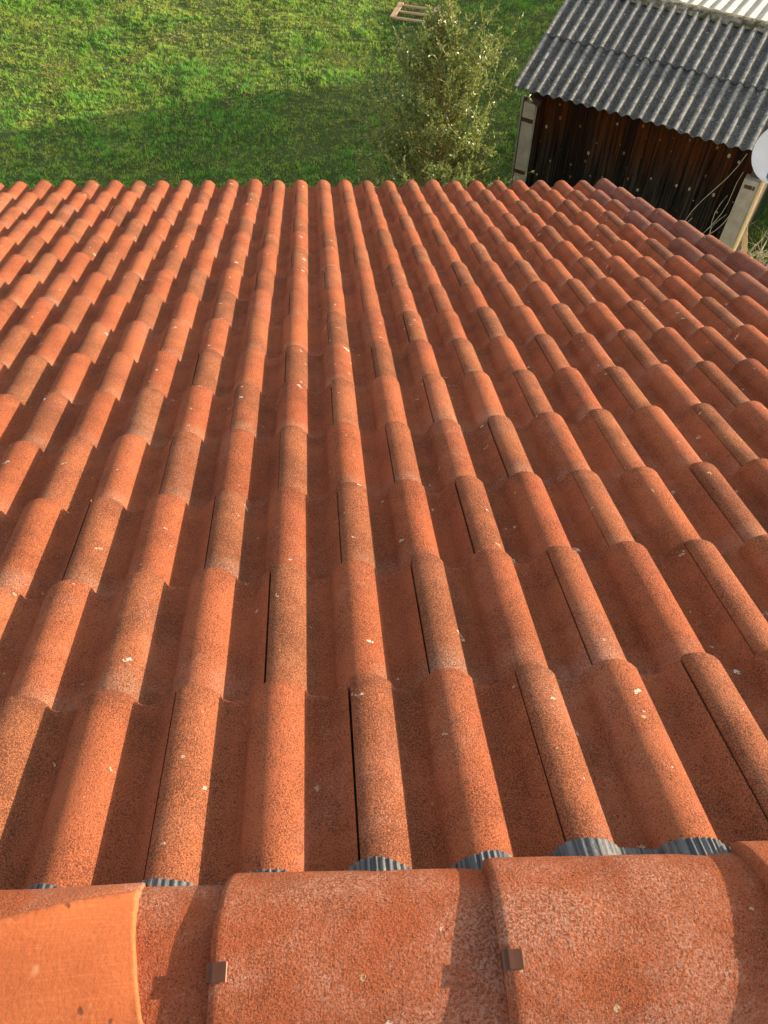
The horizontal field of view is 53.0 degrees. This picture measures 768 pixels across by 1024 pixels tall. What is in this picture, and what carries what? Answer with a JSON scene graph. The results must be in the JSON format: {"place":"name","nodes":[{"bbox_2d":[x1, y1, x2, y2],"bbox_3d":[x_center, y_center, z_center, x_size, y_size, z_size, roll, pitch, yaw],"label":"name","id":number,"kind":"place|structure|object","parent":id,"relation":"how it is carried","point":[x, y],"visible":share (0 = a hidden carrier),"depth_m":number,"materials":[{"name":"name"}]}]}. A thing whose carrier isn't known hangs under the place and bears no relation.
{"place":"outdoors","nodes":[
{"label":"outdoors","id":0,"kind":"place"},
{"bbox_2d":[0,178,767,1023],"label":"tiled house","id":1,"kind":"structure","parent":0,"point":[512,442],"depth_m":1.55,"materials":[{"name":"tile"}]},
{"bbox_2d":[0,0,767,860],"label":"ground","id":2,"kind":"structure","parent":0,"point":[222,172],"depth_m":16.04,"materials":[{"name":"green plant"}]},
{"bbox_2d":[1,1,547,184],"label":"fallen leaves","id":3,"kind":"object","parent":2,"relation":"on","point":[63,74],"visible":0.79,"depth_m":16.50,"materials":[{"name":"green plant"}]},
{"bbox_2d":[390,2,440,22],"bbox_3d":[0.721,-11.460,17.698,1.000,0.066,0.740,14,57,10],"label":"wooden frame","id":4,"kind":"object","parent":2,"relation":"on","point":[396,11],"visible":0.67,"depth_m":17.70,"materials":[{"name":"brown wood"}]},
{"bbox_2d":[323,0,534,188],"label":"holly tree","id":5,"kind":"object","parent":2,"relation":"on","point":[438,59],"visible":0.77,"depth_m":10.88,"materials":[{"name":"green plant"}]},
{"bbox_2d":[510,0,767,250],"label":"shed","id":6,"kind":"structure","parent":2,"relation":"on","point":[661,104],"depth_m":11.56,"materials":[{"name":"brown wood"}]},
{"bbox_2d":[751,129,767,186],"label":"satellite dish","id":7,"kind":"object","parent":6,"relation":"attached to","point":[759,159],"visible":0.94,"depth_m":8.80,"materials":[{"name":"paint"}]},
{"bbox_2d":[685,154,746,234],"bbox_3d":[4.755,-4.539,11.819,1.126,2.205,0.114,26,60,17],"label":"bare vine","id":8,"kind":"object","parent":2,"relation":"on","point":[710,232],"visible":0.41,"depth_m":11.56,"materials":[{"name":"brown plant"}]},
{"bbox_2d":[742,226,747,253],"bbox_3d":[5.697,-4.063,12.181,0.067,0.878,0.431,-34,62,-20],"label":"plank","id":9,"kind":"object","parent":2,"relation":"on","point":[744,240],"visible":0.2,"depth_m":12.02,"materials":[{"name":"brown wood"}]},
{"bbox_2d":[736,222,767,264],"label":"dry bramble","id":10,"kind":"object","parent":2,"relation":"on","point":[760,260],"visible":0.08,"depth_m":12.56,"materials":[{"name":"beige plant"}]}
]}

